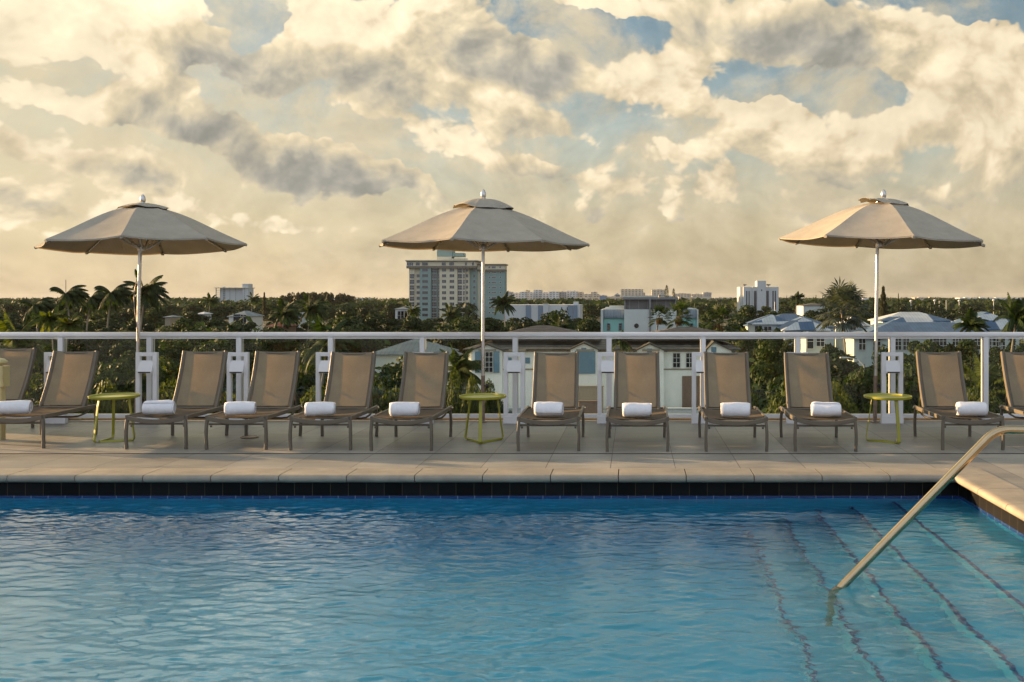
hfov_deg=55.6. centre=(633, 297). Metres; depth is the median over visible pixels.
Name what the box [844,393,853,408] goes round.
leafy shrub
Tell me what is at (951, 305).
woodland
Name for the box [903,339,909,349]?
window
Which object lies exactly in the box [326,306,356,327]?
leafy tree
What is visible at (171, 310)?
leafy tree
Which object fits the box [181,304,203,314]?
leafy tree
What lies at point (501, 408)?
leafy shrub
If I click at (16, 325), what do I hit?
leafy tree
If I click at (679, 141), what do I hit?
sky
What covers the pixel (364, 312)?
leafy tree
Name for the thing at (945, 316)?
leafy tree
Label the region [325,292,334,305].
leafy tree
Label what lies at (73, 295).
palm tree
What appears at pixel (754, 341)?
leafy tree
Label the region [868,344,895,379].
leafy tree
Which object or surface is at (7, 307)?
leafy tree
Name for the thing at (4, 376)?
bollard
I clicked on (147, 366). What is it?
deck light
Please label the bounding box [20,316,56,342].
leafy tree
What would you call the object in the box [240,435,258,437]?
drain cover
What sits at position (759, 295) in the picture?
white tower
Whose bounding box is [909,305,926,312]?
leafy tree
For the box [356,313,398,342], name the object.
leafy tree
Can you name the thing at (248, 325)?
leafy tree
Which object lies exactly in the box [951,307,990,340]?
palm tree
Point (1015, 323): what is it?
palm tree
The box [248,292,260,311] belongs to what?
palm tree
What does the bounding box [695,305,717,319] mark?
leafy tree
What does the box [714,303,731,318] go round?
leafy tree
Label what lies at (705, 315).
leafy tree
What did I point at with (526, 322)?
leafy tree
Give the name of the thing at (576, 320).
leafy tree
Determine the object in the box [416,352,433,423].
deck light
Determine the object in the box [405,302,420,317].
palm tree
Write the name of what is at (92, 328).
leafy tree
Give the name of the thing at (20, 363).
sun lounger
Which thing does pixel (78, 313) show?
leafy tree
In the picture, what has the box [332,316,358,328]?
leafy tree
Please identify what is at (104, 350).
leafy tree
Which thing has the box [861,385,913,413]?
leafy tree
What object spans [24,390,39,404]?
leafy tree
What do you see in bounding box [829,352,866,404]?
leafy tree
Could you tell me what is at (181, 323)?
leafy tree
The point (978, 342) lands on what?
window
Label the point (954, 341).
window
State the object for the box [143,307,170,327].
leafy tree
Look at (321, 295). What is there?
leafy tree
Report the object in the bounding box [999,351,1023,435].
sun lounger
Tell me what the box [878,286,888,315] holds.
casuarina tree
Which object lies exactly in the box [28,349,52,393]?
leafy tree
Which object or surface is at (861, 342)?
window
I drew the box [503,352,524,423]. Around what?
railing post
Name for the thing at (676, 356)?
window
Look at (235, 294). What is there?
condominium
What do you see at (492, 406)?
leafy shrub
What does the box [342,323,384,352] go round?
leafy tree
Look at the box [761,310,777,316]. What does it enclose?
leafy tree
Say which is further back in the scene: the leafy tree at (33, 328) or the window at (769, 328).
the leafy tree at (33, 328)
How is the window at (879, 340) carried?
in the cream house at (862, 350)
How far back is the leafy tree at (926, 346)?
94.85 m
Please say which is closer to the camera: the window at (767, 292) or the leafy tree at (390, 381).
the leafy tree at (390, 381)
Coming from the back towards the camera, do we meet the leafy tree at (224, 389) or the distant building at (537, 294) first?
the distant building at (537, 294)
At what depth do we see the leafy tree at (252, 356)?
87.58 m
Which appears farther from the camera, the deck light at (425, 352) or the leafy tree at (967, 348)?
the leafy tree at (967, 348)
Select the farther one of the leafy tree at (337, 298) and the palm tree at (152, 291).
the leafy tree at (337, 298)
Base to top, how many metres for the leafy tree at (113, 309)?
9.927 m
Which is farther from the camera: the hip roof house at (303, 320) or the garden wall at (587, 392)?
the hip roof house at (303, 320)
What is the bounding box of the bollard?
[0,358,9,439]
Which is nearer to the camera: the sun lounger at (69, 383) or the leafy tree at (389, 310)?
the sun lounger at (69, 383)
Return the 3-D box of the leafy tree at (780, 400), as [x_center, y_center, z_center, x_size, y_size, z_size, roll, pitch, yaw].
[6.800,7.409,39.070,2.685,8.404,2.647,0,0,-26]
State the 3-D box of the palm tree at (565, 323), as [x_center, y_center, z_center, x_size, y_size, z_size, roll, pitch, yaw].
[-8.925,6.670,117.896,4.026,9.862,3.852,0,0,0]
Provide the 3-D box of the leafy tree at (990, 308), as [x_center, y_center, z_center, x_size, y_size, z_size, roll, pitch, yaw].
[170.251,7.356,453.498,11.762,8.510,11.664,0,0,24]
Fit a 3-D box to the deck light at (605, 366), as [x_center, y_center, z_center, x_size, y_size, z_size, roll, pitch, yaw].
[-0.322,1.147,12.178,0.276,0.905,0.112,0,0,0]
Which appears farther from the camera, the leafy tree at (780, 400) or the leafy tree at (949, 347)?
the leafy tree at (949, 347)
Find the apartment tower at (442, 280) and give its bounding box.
[405,250,507,319]
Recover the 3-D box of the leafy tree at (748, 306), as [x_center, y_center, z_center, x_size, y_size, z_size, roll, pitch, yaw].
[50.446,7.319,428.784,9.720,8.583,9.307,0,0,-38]
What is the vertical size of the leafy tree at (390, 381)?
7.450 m
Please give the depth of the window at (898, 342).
135.23 m
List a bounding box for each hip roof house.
[163,315,182,329]
[198,312,212,318]
[227,311,264,331]
[265,322,298,350]
[298,312,314,329]
[395,306,415,320]
[797,303,830,315]
[800,331,824,352]
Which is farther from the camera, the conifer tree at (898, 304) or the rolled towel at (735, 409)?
the conifer tree at (898, 304)
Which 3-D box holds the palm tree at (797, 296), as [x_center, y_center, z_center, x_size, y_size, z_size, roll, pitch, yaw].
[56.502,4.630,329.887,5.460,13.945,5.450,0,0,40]
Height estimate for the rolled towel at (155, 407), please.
0.159 m
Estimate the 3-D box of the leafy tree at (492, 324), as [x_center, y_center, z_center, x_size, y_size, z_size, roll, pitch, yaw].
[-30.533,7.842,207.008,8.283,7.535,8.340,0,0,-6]
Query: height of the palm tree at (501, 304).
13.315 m
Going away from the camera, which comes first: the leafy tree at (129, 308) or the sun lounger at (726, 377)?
the sun lounger at (726, 377)
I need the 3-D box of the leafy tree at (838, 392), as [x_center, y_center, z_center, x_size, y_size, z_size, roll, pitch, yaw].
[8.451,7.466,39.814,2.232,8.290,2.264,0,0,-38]
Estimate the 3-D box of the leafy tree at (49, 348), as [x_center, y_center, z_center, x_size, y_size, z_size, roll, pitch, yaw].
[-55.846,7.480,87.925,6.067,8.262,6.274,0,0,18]
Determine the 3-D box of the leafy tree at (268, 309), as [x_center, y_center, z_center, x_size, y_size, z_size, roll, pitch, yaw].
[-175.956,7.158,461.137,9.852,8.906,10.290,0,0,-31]
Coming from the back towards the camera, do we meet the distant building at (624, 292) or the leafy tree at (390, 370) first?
the distant building at (624, 292)
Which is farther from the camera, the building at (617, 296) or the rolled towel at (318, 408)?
the building at (617, 296)
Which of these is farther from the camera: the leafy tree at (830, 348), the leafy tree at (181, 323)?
the leafy tree at (181, 323)
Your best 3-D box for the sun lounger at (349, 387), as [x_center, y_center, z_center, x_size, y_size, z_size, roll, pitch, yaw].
[-3.277,1.116,10.657,0.699,0.970,1.229,0,0,0]
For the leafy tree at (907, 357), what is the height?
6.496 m
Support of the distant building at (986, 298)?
on the ground
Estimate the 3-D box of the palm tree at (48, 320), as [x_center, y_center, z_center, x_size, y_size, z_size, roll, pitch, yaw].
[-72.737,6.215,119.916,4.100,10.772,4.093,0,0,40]
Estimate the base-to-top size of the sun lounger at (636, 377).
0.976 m
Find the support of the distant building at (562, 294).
on the ground
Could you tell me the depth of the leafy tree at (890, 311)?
289.95 m
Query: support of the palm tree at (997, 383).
on the ground
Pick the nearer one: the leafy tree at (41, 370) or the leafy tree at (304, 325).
the leafy tree at (41, 370)
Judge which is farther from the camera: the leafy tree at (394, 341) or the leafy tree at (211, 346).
the leafy tree at (394, 341)
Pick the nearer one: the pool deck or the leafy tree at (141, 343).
the pool deck
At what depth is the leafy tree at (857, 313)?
304.43 m
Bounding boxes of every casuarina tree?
[261,292,266,319]
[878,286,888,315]
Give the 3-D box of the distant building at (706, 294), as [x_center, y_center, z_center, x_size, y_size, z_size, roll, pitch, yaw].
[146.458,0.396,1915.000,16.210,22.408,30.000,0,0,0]
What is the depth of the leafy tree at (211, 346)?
92.80 m
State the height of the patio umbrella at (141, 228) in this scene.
2.926 m
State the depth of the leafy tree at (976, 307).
426.39 m
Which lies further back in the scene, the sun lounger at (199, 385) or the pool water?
the sun lounger at (199, 385)
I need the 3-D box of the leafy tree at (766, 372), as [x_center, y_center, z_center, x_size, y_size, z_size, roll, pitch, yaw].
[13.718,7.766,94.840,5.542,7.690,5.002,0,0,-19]
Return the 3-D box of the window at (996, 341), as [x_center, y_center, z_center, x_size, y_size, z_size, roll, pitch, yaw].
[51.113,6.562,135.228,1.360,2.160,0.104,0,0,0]
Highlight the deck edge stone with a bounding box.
[7,418,1023,419]
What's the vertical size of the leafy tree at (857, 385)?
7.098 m
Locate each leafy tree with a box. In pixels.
[0,302,21,313]
[0,314,21,329]
[0,328,36,344]
[3,341,52,379]
[7,312,22,323]
[16,304,30,318]
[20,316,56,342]
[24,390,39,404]
[25,373,43,404]
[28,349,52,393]
[32,383,43,401]
[52,330,98,351]
[58,309,74,319]
[69,410,93,413]
[73,379,134,413]
[74,304,95,319]
[76,318,97,331]
[87,326,134,366]
[88,359,135,411]
[89,310,117,327]
[92,317,126,339]
[95,340,142,410]
[96,304,120,314]
[98,330,145,346]
[114,307,136,323]
[118,346,174,409]
[119,316,155,343]
[121,304,140,317]
[124,355,178,403]
[141,305,150,315]
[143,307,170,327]
[157,317,204,348]
[159,376,176,399]
[163,304,178,315]
[163,326,209,367]
[170,364,251,402]
[177,339,250,368]
[179,311,212,328]
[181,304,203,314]
[200,311,228,328]
[201,320,229,331]
[203,306,224,319]
[209,323,257,351]
[209,391,235,413]
[219,305,235,319]
[226,321,260,343]
[236,304,260,313]
[250,325,297,351]
[250,352,254,378]
[258,304,273,321]
[263,319,306,348]
[266,309,279,324]
[277,295,291,305]
[287,292,294,301]
[287,385,325,413]
[294,362,327,404]
[296,292,303,299]
[299,347,327,370]
[300,322,315,343]
[301,326,347,351]
[308,292,316,301]
[317,293,326,301]
[323,303,335,318]
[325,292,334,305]
[325,375,399,397]
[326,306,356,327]
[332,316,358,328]
[334,294,340,304]
[337,317,364,341]
[340,295,352,302]
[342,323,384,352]
[356,301,370,315]
[356,308,377,322]
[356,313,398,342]
[367,373,399,413]
[375,328,411,350]
[379,355,402,380]
[380,318,402,345]
[381,303,400,319]
[384,366,401,401]
[398,316,433,341]
[422,317,453,329]
[426,327,476,358]
[442,316,480,346]
[460,316,472,328]
[472,318,488,328]
[473,317,508,341]
[502,317,519,327]
[508,317,536,330]
[532,312,552,324]
[548,309,575,326]
[569,318,580,327]
[575,317,600,331]
[583,304,600,318]
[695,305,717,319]
[698,322,716,329]
[699,311,723,327]
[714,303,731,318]
[726,318,748,341]
[727,339,756,345]
[731,306,756,323]
[733,328,754,363]
[737,305,756,318]
[749,339,784,398]
[753,329,778,367]
[755,306,771,317]
[755,326,763,331]
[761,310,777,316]
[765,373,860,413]
[765,382,785,413]
[772,327,784,364]
[777,310,791,314]
[778,305,794,313]
[780,330,826,363]
[791,304,800,313]
[804,310,827,321]
[819,343,845,360]
[824,308,845,324]
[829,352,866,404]
[831,378,860,413]
[843,366,880,411]
[846,310,869,322]
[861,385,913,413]
[867,305,890,318]
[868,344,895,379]
[877,361,919,405]
[878,309,895,316]
[893,302,910,312]
[895,353,916,379]
[906,340,941,353]
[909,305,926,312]
[914,339,936,354]
[926,303,948,315]
[934,310,955,320]
[939,342,956,351]
[955,304,972,316]
[956,339,989,360]
[963,354,980,373]
[964,304,985,313]
[964,363,1014,413]
[964,371,971,399]
[967,382,1007,413]
[980,354,1000,364]
[984,304,1004,313]
[989,345,1016,360]
[994,310,1008,315]
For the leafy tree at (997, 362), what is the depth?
93.13 m
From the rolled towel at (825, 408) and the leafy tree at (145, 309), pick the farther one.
the leafy tree at (145, 309)
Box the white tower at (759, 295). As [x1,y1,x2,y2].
[737,281,778,314]
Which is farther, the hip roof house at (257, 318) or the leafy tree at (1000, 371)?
the hip roof house at (257, 318)
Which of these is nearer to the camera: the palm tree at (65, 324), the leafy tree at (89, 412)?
the leafy tree at (89, 412)
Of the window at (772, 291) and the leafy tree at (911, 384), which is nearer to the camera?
the leafy tree at (911, 384)
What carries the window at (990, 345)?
in the metal roof house at (909, 322)
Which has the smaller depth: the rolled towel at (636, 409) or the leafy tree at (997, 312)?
the rolled towel at (636, 409)
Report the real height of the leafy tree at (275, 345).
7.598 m
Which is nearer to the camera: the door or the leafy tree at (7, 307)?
the door
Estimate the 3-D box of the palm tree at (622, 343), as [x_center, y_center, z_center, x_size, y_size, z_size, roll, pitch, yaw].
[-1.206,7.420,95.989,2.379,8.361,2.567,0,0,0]
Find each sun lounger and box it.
[0,348,36,427]
[0,351,98,447]
[124,350,228,448]
[204,351,302,449]
[288,352,378,449]
[369,352,452,450]
[516,352,585,450]
[605,352,668,451]
[697,352,768,451]
[778,352,857,451]
[912,351,1004,449]
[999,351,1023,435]
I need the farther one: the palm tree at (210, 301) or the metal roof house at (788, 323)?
the palm tree at (210, 301)
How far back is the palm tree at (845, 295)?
94.14 m
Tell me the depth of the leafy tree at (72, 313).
269.57 m
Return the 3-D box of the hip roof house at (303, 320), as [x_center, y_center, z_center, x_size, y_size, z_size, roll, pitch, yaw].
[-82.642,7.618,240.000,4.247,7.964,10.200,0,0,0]
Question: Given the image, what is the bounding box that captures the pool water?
[0,497,1023,681]
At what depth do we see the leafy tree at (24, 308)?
438.11 m
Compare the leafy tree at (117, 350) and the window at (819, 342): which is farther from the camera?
the window at (819, 342)
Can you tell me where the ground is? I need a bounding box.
[89,299,957,408]
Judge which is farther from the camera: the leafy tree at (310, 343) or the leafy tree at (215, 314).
the leafy tree at (215, 314)
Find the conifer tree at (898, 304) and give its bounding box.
[897,293,899,312]
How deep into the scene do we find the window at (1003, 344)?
135.23 m
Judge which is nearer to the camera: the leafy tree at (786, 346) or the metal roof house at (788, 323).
the leafy tree at (786, 346)
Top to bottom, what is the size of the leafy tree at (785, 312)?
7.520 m
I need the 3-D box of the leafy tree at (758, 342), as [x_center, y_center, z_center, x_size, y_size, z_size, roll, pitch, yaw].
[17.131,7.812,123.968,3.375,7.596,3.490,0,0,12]
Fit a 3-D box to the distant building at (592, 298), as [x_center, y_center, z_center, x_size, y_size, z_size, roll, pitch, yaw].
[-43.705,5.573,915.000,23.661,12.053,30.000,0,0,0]
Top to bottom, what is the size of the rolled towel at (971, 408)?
0.155 m
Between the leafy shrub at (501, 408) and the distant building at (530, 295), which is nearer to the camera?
the leafy shrub at (501, 408)
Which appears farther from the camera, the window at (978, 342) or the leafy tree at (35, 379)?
the window at (978, 342)
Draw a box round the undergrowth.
[0,316,1023,413]
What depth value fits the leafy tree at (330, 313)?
414.01 m
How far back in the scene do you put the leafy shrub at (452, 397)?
49.69 m
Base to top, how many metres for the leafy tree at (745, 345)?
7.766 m
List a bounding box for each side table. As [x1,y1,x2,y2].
[87,393,140,442]
[459,393,506,443]
[864,393,911,443]
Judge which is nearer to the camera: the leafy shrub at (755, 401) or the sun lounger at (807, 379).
the sun lounger at (807, 379)
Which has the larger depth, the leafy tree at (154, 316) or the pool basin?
the leafy tree at (154, 316)
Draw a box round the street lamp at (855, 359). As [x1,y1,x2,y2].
[840,357,864,369]
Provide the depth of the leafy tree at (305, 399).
39.04 m
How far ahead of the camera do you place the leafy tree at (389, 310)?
414.47 m
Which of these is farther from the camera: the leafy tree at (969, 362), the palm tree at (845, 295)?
the palm tree at (845, 295)
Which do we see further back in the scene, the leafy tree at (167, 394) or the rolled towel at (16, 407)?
the leafy tree at (167, 394)
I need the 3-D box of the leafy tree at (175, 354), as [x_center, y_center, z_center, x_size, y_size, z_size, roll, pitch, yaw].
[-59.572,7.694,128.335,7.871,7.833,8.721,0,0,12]
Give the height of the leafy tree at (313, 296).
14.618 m
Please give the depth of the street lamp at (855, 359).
69.97 m
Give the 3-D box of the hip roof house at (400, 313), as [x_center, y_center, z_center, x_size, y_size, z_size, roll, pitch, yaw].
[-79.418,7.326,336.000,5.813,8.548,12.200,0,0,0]
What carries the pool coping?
on the pool deck
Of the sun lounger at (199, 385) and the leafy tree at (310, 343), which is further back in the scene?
the leafy tree at (310, 343)
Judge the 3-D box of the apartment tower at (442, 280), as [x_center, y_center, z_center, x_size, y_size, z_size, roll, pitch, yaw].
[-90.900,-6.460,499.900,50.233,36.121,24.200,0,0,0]
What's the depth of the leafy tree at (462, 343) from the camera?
125.88 m
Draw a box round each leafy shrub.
[446,368,462,413]
[460,374,487,413]
[479,378,500,413]
[494,400,511,413]
[750,384,758,408]
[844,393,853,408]
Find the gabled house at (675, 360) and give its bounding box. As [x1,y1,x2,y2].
[463,325,752,408]
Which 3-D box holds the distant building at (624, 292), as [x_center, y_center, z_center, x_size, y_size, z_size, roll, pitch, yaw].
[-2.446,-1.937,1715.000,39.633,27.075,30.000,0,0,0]
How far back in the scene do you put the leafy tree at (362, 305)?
422.54 m
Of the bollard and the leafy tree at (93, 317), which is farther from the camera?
the leafy tree at (93, 317)
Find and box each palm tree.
[0,311,51,370]
[19,297,55,344]
[31,304,70,350]
[50,285,89,319]
[54,312,84,345]
[79,290,107,330]
[94,284,133,326]
[123,269,170,331]
[202,292,219,310]
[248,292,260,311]
[268,298,301,328]
[294,292,329,340]
[302,313,360,396]
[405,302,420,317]
[438,302,463,325]
[439,343,487,401]
[489,291,517,326]
[545,312,576,329]
[612,330,632,351]
[648,304,670,330]
[664,300,693,328]
[700,302,739,331]
[790,291,804,313]
[814,277,874,353]
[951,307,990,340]
[963,355,1013,413]
[993,292,1023,351]
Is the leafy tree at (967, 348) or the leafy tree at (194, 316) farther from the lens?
the leafy tree at (194, 316)
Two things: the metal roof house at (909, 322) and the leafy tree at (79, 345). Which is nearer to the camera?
the leafy tree at (79, 345)
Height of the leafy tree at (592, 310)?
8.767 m
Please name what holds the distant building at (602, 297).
on the ground
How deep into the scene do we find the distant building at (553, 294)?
1523.57 m
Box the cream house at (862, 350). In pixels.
[837,331,885,366]
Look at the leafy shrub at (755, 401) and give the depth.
47.84 m
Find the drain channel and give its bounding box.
[0,453,1023,453]
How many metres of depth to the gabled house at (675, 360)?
100.00 m
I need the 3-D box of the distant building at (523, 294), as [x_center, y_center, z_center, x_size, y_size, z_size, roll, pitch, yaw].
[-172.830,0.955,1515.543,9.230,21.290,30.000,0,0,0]
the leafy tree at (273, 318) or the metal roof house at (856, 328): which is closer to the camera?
the metal roof house at (856, 328)
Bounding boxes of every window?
[233,314,242,322]
[240,315,246,322]
[397,311,403,319]
[485,352,492,372]
[673,353,679,367]
[686,353,691,367]
[754,291,756,310]
[764,326,771,331]
[766,291,768,306]
[772,291,773,309]
[807,339,813,348]
[816,339,824,346]
[858,339,865,349]
[873,339,880,350]
[895,339,901,349]
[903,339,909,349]
[936,339,946,348]
[952,339,957,347]
[974,339,980,349]
[989,339,995,349]
[991,339,1000,349]
[999,339,1005,349]
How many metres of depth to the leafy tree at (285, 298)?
500.03 m
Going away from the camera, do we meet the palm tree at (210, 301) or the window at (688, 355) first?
the window at (688, 355)
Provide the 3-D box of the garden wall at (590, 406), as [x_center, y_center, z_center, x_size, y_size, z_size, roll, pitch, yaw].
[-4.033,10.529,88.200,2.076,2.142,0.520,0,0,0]
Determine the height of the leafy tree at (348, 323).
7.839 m
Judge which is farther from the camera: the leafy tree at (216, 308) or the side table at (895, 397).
the leafy tree at (216, 308)
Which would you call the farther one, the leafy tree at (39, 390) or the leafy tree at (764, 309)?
the leafy tree at (764, 309)
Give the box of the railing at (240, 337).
[0,332,1023,418]
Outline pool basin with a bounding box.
[0,477,1023,536]
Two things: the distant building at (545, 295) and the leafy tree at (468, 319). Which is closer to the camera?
the leafy tree at (468, 319)
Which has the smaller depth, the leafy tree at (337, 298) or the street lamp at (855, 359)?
the street lamp at (855, 359)
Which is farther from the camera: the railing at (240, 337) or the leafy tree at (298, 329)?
the leafy tree at (298, 329)
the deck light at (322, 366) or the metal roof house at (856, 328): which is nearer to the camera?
the deck light at (322, 366)
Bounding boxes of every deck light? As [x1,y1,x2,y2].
[44,352,67,423]
[135,352,158,422]
[227,352,249,419]
[315,352,332,419]
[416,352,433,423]
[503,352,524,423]
[597,352,613,423]
[691,352,712,423]
[786,352,807,423]
[880,352,903,423]
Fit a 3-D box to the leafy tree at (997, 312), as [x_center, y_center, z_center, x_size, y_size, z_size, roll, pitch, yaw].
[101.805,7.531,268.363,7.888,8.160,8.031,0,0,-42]
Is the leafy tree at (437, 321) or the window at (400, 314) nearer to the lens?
the leafy tree at (437, 321)
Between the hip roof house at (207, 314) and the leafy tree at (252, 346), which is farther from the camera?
the hip roof house at (207, 314)
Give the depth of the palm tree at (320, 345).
59.51 m
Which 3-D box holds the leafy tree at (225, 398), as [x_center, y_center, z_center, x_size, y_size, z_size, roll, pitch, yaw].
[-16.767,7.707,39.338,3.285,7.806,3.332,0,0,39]
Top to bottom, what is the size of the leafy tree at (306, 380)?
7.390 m
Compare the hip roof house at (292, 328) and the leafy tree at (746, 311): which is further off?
the leafy tree at (746, 311)
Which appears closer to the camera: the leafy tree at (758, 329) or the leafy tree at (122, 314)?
the leafy tree at (758, 329)
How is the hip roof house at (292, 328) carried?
on the ground
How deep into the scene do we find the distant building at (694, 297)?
950.00 m
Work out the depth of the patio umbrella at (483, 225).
11.85 m
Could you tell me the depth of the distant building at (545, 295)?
1535.23 m
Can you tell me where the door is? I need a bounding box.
[682,376,699,407]
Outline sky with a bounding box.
[0,0,1023,298]
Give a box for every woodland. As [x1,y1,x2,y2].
[0,296,1023,300]
[0,296,1023,319]
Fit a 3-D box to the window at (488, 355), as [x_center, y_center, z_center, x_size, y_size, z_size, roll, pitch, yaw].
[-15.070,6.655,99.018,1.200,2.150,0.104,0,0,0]
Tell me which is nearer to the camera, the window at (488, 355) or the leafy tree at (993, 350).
the leafy tree at (993, 350)
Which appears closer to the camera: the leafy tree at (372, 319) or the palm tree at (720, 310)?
the palm tree at (720, 310)
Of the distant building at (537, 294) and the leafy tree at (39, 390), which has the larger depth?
the distant building at (537, 294)
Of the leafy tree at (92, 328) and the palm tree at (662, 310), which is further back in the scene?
the leafy tree at (92, 328)
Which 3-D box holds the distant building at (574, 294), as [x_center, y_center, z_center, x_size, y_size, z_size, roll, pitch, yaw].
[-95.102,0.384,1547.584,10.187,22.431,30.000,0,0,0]
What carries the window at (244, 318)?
in the hip roof house at (257, 318)
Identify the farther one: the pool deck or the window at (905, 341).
the window at (905, 341)
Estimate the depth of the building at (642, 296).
823.17 m
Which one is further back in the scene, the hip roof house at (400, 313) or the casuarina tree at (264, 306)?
the casuarina tree at (264, 306)
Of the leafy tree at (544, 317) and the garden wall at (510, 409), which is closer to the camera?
the garden wall at (510, 409)
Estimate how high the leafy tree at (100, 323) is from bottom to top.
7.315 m
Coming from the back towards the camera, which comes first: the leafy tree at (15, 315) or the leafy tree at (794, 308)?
the leafy tree at (794, 308)
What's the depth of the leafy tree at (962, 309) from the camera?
431.71 m
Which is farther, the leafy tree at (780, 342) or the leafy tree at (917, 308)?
the leafy tree at (917, 308)
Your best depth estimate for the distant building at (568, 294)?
1547.55 m
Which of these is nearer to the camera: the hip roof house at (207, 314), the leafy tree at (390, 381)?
the leafy tree at (390, 381)
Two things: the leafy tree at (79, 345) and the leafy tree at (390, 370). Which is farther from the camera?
the leafy tree at (79, 345)
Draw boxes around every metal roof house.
[375,339,462,384]
[743,314,835,345]
[833,317,868,346]
[848,312,1005,356]
[954,312,1023,348]
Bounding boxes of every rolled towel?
[0,400,32,414]
[142,400,175,414]
[224,401,255,414]
[304,402,335,415]
[389,402,419,416]
[534,402,563,415]
[622,403,651,416]
[720,402,749,416]
[811,402,840,415]
[955,402,987,415]
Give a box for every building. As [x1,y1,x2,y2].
[504,302,582,324]
[512,292,519,298]
[520,291,527,299]
[528,292,533,299]
[534,290,542,298]
[541,292,548,298]
[549,291,558,299]
[559,291,565,298]
[566,291,570,298]
[571,291,577,297]
[574,297,599,300]
[600,295,606,299]
[601,297,697,331]
[614,293,619,299]
[620,295,676,299]
[621,289,642,296]
[651,289,665,294]
[672,293,690,296]
[678,296,710,299]
[702,292,710,296]
[955,297,1020,299]
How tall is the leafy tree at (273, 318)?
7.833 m
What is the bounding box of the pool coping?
[0,468,1023,520]
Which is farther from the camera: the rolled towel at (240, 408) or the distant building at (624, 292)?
the distant building at (624, 292)
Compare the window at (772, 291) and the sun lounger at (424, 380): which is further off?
the window at (772, 291)
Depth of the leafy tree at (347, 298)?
516.13 m
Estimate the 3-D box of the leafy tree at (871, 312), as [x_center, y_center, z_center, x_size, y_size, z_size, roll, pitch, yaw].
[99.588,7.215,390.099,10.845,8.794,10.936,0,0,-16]
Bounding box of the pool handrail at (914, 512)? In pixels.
[837,425,1023,587]
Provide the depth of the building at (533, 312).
350.00 m
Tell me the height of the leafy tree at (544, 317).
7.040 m
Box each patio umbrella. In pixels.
[34,194,246,422]
[379,189,589,422]
[779,189,984,422]
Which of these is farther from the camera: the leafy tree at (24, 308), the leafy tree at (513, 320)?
the leafy tree at (24, 308)
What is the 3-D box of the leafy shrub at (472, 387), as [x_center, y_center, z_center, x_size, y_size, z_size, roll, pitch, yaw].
[-8.017,7.711,48.002,1.489,7.806,1.468,0,0,41]
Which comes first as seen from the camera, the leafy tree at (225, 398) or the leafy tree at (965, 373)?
the leafy tree at (225, 398)
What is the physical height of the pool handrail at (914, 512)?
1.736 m
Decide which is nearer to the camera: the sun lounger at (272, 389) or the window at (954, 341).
the sun lounger at (272, 389)
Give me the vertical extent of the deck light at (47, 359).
0.905 m
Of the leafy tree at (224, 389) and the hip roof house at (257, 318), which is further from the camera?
the hip roof house at (257, 318)
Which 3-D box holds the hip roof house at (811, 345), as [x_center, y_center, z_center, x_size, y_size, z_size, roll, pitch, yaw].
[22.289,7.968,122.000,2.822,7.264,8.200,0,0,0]
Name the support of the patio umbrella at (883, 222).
on the pool deck
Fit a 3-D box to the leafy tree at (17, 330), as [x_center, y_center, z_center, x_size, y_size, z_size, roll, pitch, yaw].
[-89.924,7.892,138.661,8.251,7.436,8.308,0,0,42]
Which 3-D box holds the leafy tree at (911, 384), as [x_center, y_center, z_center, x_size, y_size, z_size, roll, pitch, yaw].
[16.784,7.717,58.024,5.301,7.787,5.227,0,0,32]
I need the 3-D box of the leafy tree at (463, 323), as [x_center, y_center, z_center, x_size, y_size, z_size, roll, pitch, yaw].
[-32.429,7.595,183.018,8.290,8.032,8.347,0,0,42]
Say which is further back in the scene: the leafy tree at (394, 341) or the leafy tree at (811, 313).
the leafy tree at (811, 313)
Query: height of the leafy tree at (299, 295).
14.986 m
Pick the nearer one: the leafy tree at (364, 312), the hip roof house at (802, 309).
the leafy tree at (364, 312)
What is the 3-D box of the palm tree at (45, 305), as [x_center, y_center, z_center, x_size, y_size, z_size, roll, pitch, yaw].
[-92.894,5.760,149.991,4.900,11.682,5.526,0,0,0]
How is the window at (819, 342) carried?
in the hip roof house at (811, 345)
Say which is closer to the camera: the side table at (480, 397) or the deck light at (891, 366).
the side table at (480, 397)
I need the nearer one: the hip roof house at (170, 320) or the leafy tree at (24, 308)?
the hip roof house at (170, 320)
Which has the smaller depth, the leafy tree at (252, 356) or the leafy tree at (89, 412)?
the leafy tree at (89, 412)
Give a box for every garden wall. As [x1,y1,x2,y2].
[508,407,520,412]
[578,385,603,412]
[578,400,596,413]
[667,408,698,413]
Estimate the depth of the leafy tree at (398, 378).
59.53 m
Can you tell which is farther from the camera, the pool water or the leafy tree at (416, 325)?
the leafy tree at (416, 325)
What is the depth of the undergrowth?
165.62 m
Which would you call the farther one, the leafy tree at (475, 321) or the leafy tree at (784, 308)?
the leafy tree at (784, 308)
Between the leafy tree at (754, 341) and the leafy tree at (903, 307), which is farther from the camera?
the leafy tree at (903, 307)
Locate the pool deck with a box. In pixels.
[0,420,1023,489]
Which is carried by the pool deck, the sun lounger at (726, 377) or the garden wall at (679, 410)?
the sun lounger at (726, 377)
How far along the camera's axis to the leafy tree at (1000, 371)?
58.41 m
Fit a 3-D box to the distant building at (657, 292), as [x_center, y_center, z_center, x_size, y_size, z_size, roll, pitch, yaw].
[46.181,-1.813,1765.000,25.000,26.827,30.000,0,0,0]
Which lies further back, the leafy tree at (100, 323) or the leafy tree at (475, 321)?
the leafy tree at (475, 321)
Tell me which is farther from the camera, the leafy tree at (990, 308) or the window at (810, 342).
the leafy tree at (990, 308)

